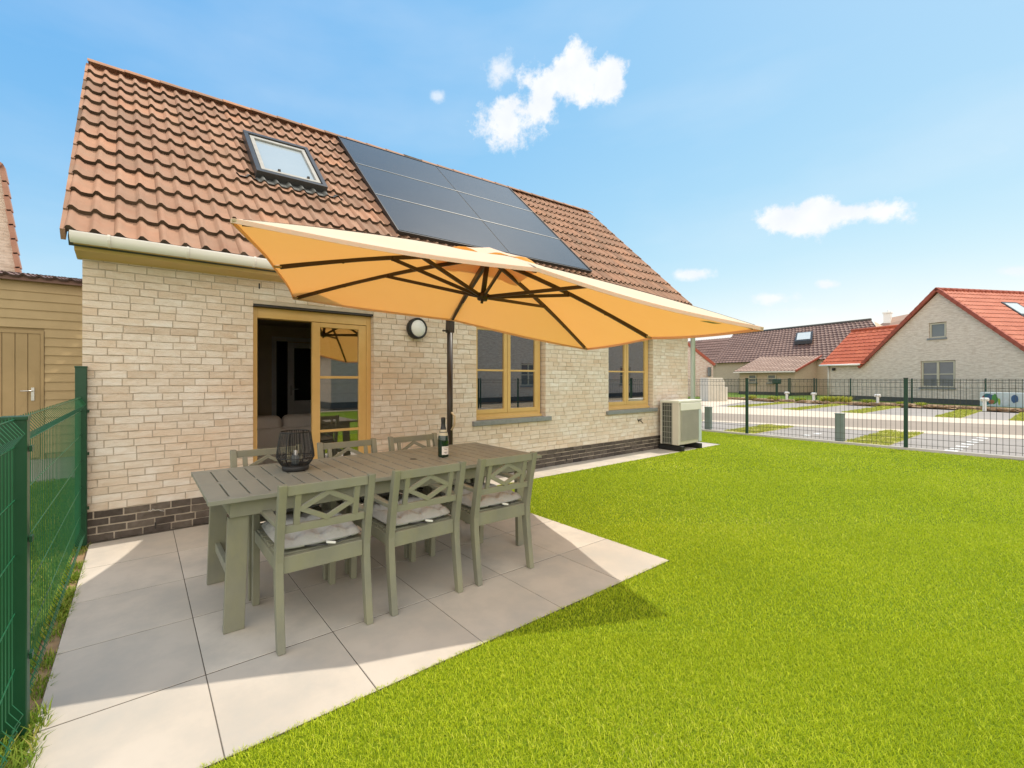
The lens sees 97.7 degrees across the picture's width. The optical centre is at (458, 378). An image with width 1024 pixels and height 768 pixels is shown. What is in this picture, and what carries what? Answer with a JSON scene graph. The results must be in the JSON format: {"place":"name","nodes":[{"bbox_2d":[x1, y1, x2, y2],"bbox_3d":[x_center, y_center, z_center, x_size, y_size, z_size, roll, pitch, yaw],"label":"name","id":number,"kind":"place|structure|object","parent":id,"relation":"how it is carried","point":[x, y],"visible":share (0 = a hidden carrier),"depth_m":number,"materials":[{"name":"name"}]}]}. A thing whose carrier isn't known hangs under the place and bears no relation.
{"place":"outdoors","nodes":[
{"label":"outdoors","id":0,"kind":"place"},
{"bbox_2d":[0,479,74,747],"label":"neighbour lawn","id":1,"kind":"structure","parent":0,"point":[37,644],"depth_m":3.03,"materials":[{"name":"green plant"}]},
{"bbox_2d":[31,458,59,481],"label":"neighbour patio","id":2,"kind":"structure","parent":0,"point":[45,468],"depth_m":6.71,"materials":[{"name":"grey concrete"}]},
{"bbox_2d":[0,270,81,459],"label":"timber shed","id":3,"kind":"structure","parent":2,"relation":"on","point":[40,336],"depth_m":7.56,"materials":[{"name":"beige wood"}]},
{"bbox_2d":[0,332,39,457],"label":"door","id":4,"kind":"structure","parent":3,"relation":"in","point":[19,352],"depth_m":7.43,"materials":[{"name":"wood"}]},
{"bbox_2d":[14,546,87,758],"bbox_3d":[-0.492,1.398,0.035,0.082,0.001,9.000,0,0,-36],"label":"soil strip","id":5,"kind":"object","parent":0,"point":[54,644],"depth_m":2.31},
{"bbox_2d":[0,366,88,767],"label":"fence","id":6,"kind":"object","parent":5,"relation":"on","point":[17,538],"visible":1,"depth_m":1.73,"materials":[{"name":"green metal"}]},
{"bbox_2d":[0,544,91,767],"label":"weeds","id":7,"kind":"object","parent":5,"relation":"on","point":[18,752],"visible":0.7,"depth_m":1.96,"materials":[{"name":"green plant"}]},
{"bbox_2d":[23,442,714,767],"bbox_3d":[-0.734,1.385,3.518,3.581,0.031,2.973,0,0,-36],"label":"patio","id":8,"kind":"structure","parent":0,"point":[258,699],"depth_m":2.39,"materials":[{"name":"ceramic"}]},
{"bbox_2d":[230,444,328,600],"bbox_3d":[-1.275,0.947,3.147,0.540,0.845,0.689,0,0,-36],"label":"garden armchair","id":9,"kind":"object","parent":8,"relation":"on","point":[246,454],"visible":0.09,"depth_m":3.16,"materials":[{"name":"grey wood"}]},
{"bbox_2d":[251,473,375,655],"bbox_3d":[-0.864,0.947,2.591,0.540,0.845,0.689,0,0,-36],"label":"garden armchair","id":10,"kind":"object","parent":8,"relation":"on","point":[284,543],"visible":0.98,"depth_m":2.40,"materials":[{"name":"green wood"}]},
{"bbox_2d":[317,438,409,573],"bbox_3d":[-0.759,0.947,3.518,0.540,0.845,0.689,0,0,-35],"label":"garden armchair","id":11,"kind":"object","parent":8,"relation":"on","point":[346,445],"visible":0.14,"depth_m":3.67,"materials":[{"name":"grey wood"}]},
{"bbox_2d":[191,442,541,634],"bbox_3d":[-0.557,0.998,3.331,2.415,0.743,0.900,0,0,-36],"label":"garden table","id":12,"kind":"object","parent":8,"relation":"on","point":[239,495],"visible":0.77,"depth_m":2.90,"materials":[{"name":"green wood"}]},
{"bbox_2d":[276,429,314,471],"bbox_3d":[-1.126,0.494,3.070,0.254,0.266,0.254,0,0,-36],"label":"wire lantern","id":13,"kind":"object","parent":12,"relation":"on","point":[295,463],"visible":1,"depth_m":3.00,"materials":[{"name":"black metal"}]},
{"bbox_2d":[438,417,448,456],"bbox_3d":[-0.124,0.469,3.581,0.087,0.318,0.088,0,0,-36],"label":"champagne bottle","id":14,"kind":"object","parent":12,"relation":"on","point":[443,444],"visible":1,"depth_m":3.55,"materials":[{"name":"green glass"}]},
{"bbox_2d":[349,461,466,616],"bbox_3d":[-0.358,0.947,2.955,0.540,0.845,0.689,0,0,-36],"label":"garden armchair","id":15,"kind":"object","parent":8,"relation":"on","point":[413,517],"visible":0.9,"depth_m":2.75,"materials":[{"name":"green wood"}]},
{"bbox_2d":[388,433,474,552],"bbox_3d":[-0.234,0.947,3.902,0.540,0.845,0.689,0,0,-36],"label":"garden armchair","id":16,"kind":"object","parent":8,"relation":"on","point":[414,439],"visible":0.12,"depth_m":4.06,"materials":[{"name":"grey wood"}]},
{"bbox_2d":[428,451,537,585],"bbox_3d":[0.161,0.947,3.328,0.540,0.845,0.689,0,0,-35],"label":"garden armchair","id":17,"kind":"object","parent":8,"relation":"on","point":[484,502],"visible":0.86,"depth_m":3.12,"materials":[{"name":"green wood"}]},
{"bbox_2d":[230,218,763,444],"bbox_3d":[0.113,0.124,4.088,3.307,2.471,3.074,0,0,-13],"label":"cantilever parasol","id":18,"kind":"object","parent":8,"relation":"on","point":[489,288],"visible":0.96,"depth_m":3.88,"materials":[{"name":"fabric"}]},
{"bbox_2d":[0,0,1023,346],"label":"sky","id":19,"kind":"structure","parent":0,"point":[776,163],"materials":[{"name":"blue"}]},
{"bbox_2d":[33,398,1020,677],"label":"ground","id":20,"kind":"structure","parent":0,"point":[645,450],"depth_m":13.30,"materials":[{"name":"green plant"}]},
{"bbox_2d":[0,162,21,272],"bbox_3d":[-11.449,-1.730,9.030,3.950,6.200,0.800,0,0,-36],"label":"brick house","id":21,"kind":"structure","parent":20,"relation":"on","point":[9,255],"depth_m":9.81,"materials":[{"name":"tile"}]},
{"bbox_2d":[60,58,694,542],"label":"brick house","id":22,"kind":"structure","parent":20,"relation":"on","point":[206,338],"depth_m":5.31,"materials":[{"name":"beige brick"}]},
{"bbox_2d":[276,341,286,418],"bbox_3d":[-3.392,0.320,8.504,0.220,2.100,0.040,0,0,-36],"label":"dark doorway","id":23,"kind":"structure","parent":22,"relation":"in","point":[281,346],"depth_m":8.49,"materials":[{"name":"black glass"}]},
{"bbox_2d":[257,412,357,464],"bbox_3d":[-2.649,0.910,6.520,2.550,0.800,0.950,0,0,-36],"label":"sofa","id":24,"kind":"object","parent":22,"relation":"in","point":[270,428],"visible":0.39,"depth_m":6.29,"materials":[{"name":"fabric"}]},
{"bbox_2d":[288,342,326,413],"bbox_3d":[-2.933,0.340,8.661,0.750,2.060,0.077,0,0,-36],"label":"inner door","id":25,"kind":"structure","parent":22,"relation":"in","point":[299,354],"depth_m":8.62,"materials":[{"name":"black paint"}]},
{"bbox_2d":[253,307,370,462],"bbox_3d":[-1.607,0.319,4.944,1.306,2.099,0.125,0,0,-36],"label":"sliding door","id":26,"kind":"structure","parent":22,"relation":"in","point":[317,320],"depth_m":4.93,"materials":[{"name":"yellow wood"}]},
{"bbox_2d":[406,318,426,338],"bbox_3d":[-0.509,-0.620,5.487,0.260,0.260,0.109,0,0,-36],"label":"wall lamp","id":27,"kind":"object","parent":22,"relation":"attached to","point":[416,328],"visible":1,"depth_m":5.44,"materials":[{"name":"black metal"}]},
{"bbox_2d":[476,327,541,419],"bbox_3d":[0.705,-0.115,6.579,1.375,1.390,0.110,0,0,-36],"label":"window","id":28,"kind":"structure","parent":22,"relation":"in","point":[507,366],"depth_m":6.53,"materials":[{"name":"yellow wood"}]},
{"bbox_2d":[608,340,648,409],"bbox_3d":[3.116,-0.137,8.312,1.425,1.405,0.110,0,0,-36],"label":"window","id":29,"kind":"structure","parent":22,"relation":"in","point":[628,363],"depth_m":8.34,"materials":[{"name":"yellow wood"}]},
{"bbox_2d":[702,429,1023,460],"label":"edging","id":30,"kind":"object","parent":20,"relation":"on","point":[936,451],"visible":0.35,"depth_m":8.82,"materials":[{"name":"concrete"}]},
{"bbox_2d":[688,378,1023,455],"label":"fence","id":31,"kind":"object","parent":30,"relation":"on","point":[746,385],"visible":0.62,"depth_m":9.38,"materials":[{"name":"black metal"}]},
{"bbox_2d":[880,310,907,325],"bbox_3d":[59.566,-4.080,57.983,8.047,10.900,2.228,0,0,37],"label":"brick house","id":32,"kind":"structure","parent":20,"relation":"on","point":[888,319],"depth_m":59.53,"materials":[{"name":"beige brick"}]},
{"bbox_2d":[485,442,719,484],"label":"path","id":33,"kind":"structure","parent":0,"point":[567,468],"depth_m":7.27,"materials":[{"name":"concrete"}]},
{"bbox_2d":[659,399,701,451],"bbox_3d":[4.367,0.889,8.744,0.872,0.959,0.470,0,0,-36],"label":"heat pump unit","id":34,"kind":"object","parent":33,"relation":"on","point":[680,425],"visible":1,"depth_m":8.53,"materials":[{"name":"beige metal"}]},
{"bbox_2d":[199,431,1023,767],"bbox_3d":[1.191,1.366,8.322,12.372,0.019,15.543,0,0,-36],"label":"artificial turf","id":35,"kind":"structure","parent":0,"point":[991,703],"depth_m":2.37,"materials":[{"name":"green plant"}]},
{"bbox_2d":[687,342,714,396],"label":"brick house","id":36,"kind":"structure","parent":0,"point":[704,364],"depth_m":34.10,"materials":[{"name":"brick"}]},
{"bbox_2d":[688,337,730,377],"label":"brick house","id":37,"kind":"structure","parent":0,"point":[711,349],"depth_m":56.92,"materials":[{"name":"brown tile"}]},
{"bbox_2d":[703,397,751,405],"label":"side path","id":38,"kind":"structure","parent":0,"point":[709,403],"depth_m":25.50,"materials":[{"name":"grey concrete"}]},
{"bbox_2d":[700,378,727,400],"bbox_3d":[15.787,0.655,27.424,1.273,1.430,0.944,0,0,0],"label":"service cabin","id":39,"kind":"object","parent":38,"relation":"on","point":[709,392],"visible":0.88,"depth_m":27.00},
{"bbox_2d":[688,392,1011,407],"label":"lawn","id":40,"kind":"structure","parent":0,"point":[730,394],"depth_m":32.42,"materials":[{"name":"green plant"}]},
{"bbox_2d":[772,379,780,395],"bbox_3d":[25.062,0.685,35.034,0.300,1.350,0.550,0,0,-36],"label":"mail box","id":41,"kind":"object","parent":40,"relation":"on","point":[774,381],"visible":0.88,"depth_m":34.98,"materials":[{"name":"metal"}]},
{"bbox_2d":[752,378,814,395],"bbox_3d":[26.409,0.664,37.270,0.208,1.412,6.932,0,0,-13],"label":"fence","id":42,"kind":"object","parent":40,"relation":"on","point":[813,384],"visible":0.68,"depth_m":35.81,"materials":[{"name":"black metal"}]},
{"bbox_2d":[714,318,881,395],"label":"brick house","id":43,"kind":"structure","parent":40,"relation":"on","point":[800,353],"depth_m":39.40,"materials":[{"name":"brown tile"}]},
{"bbox_2d":[748,375,756,380],"bbox_3d":[25.716,-0.015,38.922,0.080,0.670,0.660,0,0,-30],"label":"window","id":44,"kind":"structure","parent":43,"relation":"in","point":[751,377],"depth_m":38.92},
{"bbox_2d":[767,375,775,380],"bbox_3d":[26.473,-0.015,37.594,0.080,0.670,0.660,0,0,-30],"label":"window","id":45,"kind":"structure","parent":43,"relation":"in","point":[768,376],"depth_m":37.64,"materials":[{"name":"white plastic"}]},
{"bbox_2d":[727,378,1019,403],"bbox_3d":[23.800,0.678,27.868,2.602,1.384,17.697,0,0,-16],"label":"fence","id":46,"kind":"object","parent":40,"relation":"on","point":[861,382],"visible":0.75,"depth_m":25.04,"materials":[{"name":"black metal"}]},
{"bbox_2d":[980,392,1023,407],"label":"banner","id":47,"kind":"object","parent":40,"relation":"on","point":[1003,399],"visible":0.81,"depth_m":19.85,"materials":[{"name":"white plastic"}]},
{"bbox_2d":[703,401,1018,420],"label":"parking paving","id":48,"kind":"structure","parent":0,"point":[933,413],"depth_m":19.20,"materials":[{"name":"white concrete"}]},
{"bbox_2d":[723,402,1023,445],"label":"dry grass","id":49,"kind":"structure","parent":48,"relation":"on","point":[964,413],"depth_m":12.83,"materials":[{"name":"yellow plant"}]},
{"bbox_2d":[980,398,988,411],"bbox_3d":[21.976,1.083,18.590,0.170,0.575,0.260,0,0,-36],"label":"tap post","id":50,"kind":"object","parent":48,"relation":"on","point":[984,403],"visible":1,"depth_m":18.56,"materials":[{"name":"white paint"}]},
{"bbox_2d":[703,421,1023,459],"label":"parking paving","id":51,"kind":"structure","parent":0,"point":[1003,447],"depth_m":10.08,"materials":[{"name":"grey concrete"}]},
{"bbox_2d":[704,406,712,428],"bbox_3d":[6.778,1.065,12.072,0.144,0.610,0.164,0,0,-36],"label":"bollard","id":52,"kind":"object","parent":51,"relation":"on","point":[708,415],"visible":0.99,"depth_m":12.02,"materials":[{"name":"metal"}]},
{"bbox_2d":[729,425,790,433],"bbox_3d":[8.248,1.381,12.168,2.800,0.019,0.700,0,0,-36],"label":"grass joint","id":53,"kind":"object","parent":51,"relation":"on","point":[757,429],"depth_m":11.79,"materials":[{"name":"green plant"}]},
{"bbox_2d":[834,413,843,440],"bbox_3d":[8.406,1.065,9.806,0.144,0.610,0.164,0,0,-36],"label":"bollard","id":54,"kind":"object","parent":51,"relation":"on","point":[839,423],"visible":0.88,"depth_m":9.76,"materials":[{"name":"metal"}]},
{"bbox_2d":[846,431,923,445],"bbox_3d":[10.043,1.381,10.442,3.700,0.019,0.700,0,0,-36],"label":"grass joint","id":55,"kind":"object","parent":51,"relation":"on","point":[884,440],"depth_m":10.03,"materials":[{"name":"green plant"}]},
{"bbox_2d":[806,433,987,451],"bbox_3d":[10.026,1.371,10.337,3.450,0.004,2.690,0,0,-36],"label":"parking marking","id":56,"kind":"object","parent":51,"relation":"on","point":[949,448],"visible":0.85,"depth_m":9.25,"materials":[{"name":"white paint"}]},
{"bbox_2d":[703,413,1023,434],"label":"road","id":57,"kind":"structure","parent":0,"point":[942,426],"depth_m":13.34,"materials":[{"name":"grey asphalt"}]},
{"bbox_2d":[703,406,1023,425],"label":"kerb","id":58,"kind":"structure","parent":57,"relation":"on","point":[757,411],"depth_m":16.11,"materials":[{"name":"grey concrete"}]},
{"bbox_2d":[703,420,1023,438],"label":"kerb","id":59,"kind":"structure","parent":57,"relation":"on","point":[964,434],"depth_m":11.54,"materials":[{"name":"grey concrete"}]},
{"bbox_2d":[728,397,1023,411],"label":"planting bed","id":60,"kind":"object","parent":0,"point":[913,404],"visible":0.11,"depth_m":22.55,"materials":[{"name":"soil"}]},
{"bbox_2d":[767,396,779,399],"bbox_3d":[19.211,1.175,27.093,0.829,0.290,0.872,0,0,-36],"label":"plant","id":61,"kind":"object","parent":60,"relation":"on","point":[774,398],"visible":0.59,"depth_m":26.99,"materials":[{"name":"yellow plant"}]},
{"bbox_2d":[816,396,837,401],"bbox_3d":[20.816,1.136,25.005,1.153,0.368,1.203,0,0,-36],"label":"plant","id":62,"kind":"object","parent":60,"relation":"on","point":[825,399],"visible":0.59,"depth_m":24.88,"materials":[{"name":"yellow plant"}]},
{"bbox_2d":[832,395,853,401],"bbox_3d":[21.185,1.119,24.491,1.157,0.403,1.326,0,0,-36],"label":"plant","id":63,"kind":"object","parent":60,"relation":"on","point":[841,399],"visible":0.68,"depth_m":24.35,"materials":[{"name":"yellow plant"}]},
{"bbox_2d":[861,399,875,402],"bbox_3d":[21.597,1.185,23.349,0.718,0.271,0.888,0,0,-8],"label":"plant","id":64,"kind":"object","parent":60,"relation":"on","point":[867,400],"visible":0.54,"depth_m":23.38,"materials":[{"name":"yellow plant"}]},
{"bbox_2d":[874,394,880,402],"bbox_3d":[21.440,1.083,22.761,0.170,0.575,0.260,0,0,-36],"label":"tap post","id":65,"kind":"object","parent":60,"relation":"on","point":[877,396],"visible":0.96,"depth_m":22.73,"materials":[{"name":"white paint"}]},
{"bbox_2d":[819,287,1023,404],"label":"brick house","id":66,"kind":"structure","parent":0,"point":[938,333],"depth_m":24.42,"materials":[{"name":"beige brick"}]},
{"bbox_2d":[930,322,945,337],"bbox_3d":[26.368,-2.655,24.446,0.080,0.810,0.720,0,0,-10],"label":"window","id":67,"kind":"structure","parent":66,"relation":"in","point":[937,330],"depth_m":24.44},
{"bbox_2d":[922,360,954,386],"bbox_3d":[26.368,-0.250,24.446,0.080,1.440,1.480,0,0,-10],"label":"window","id":68,"kind":"structure","parent":66,"relation":"in","point":[931,370],"depth_m":24.41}
]}

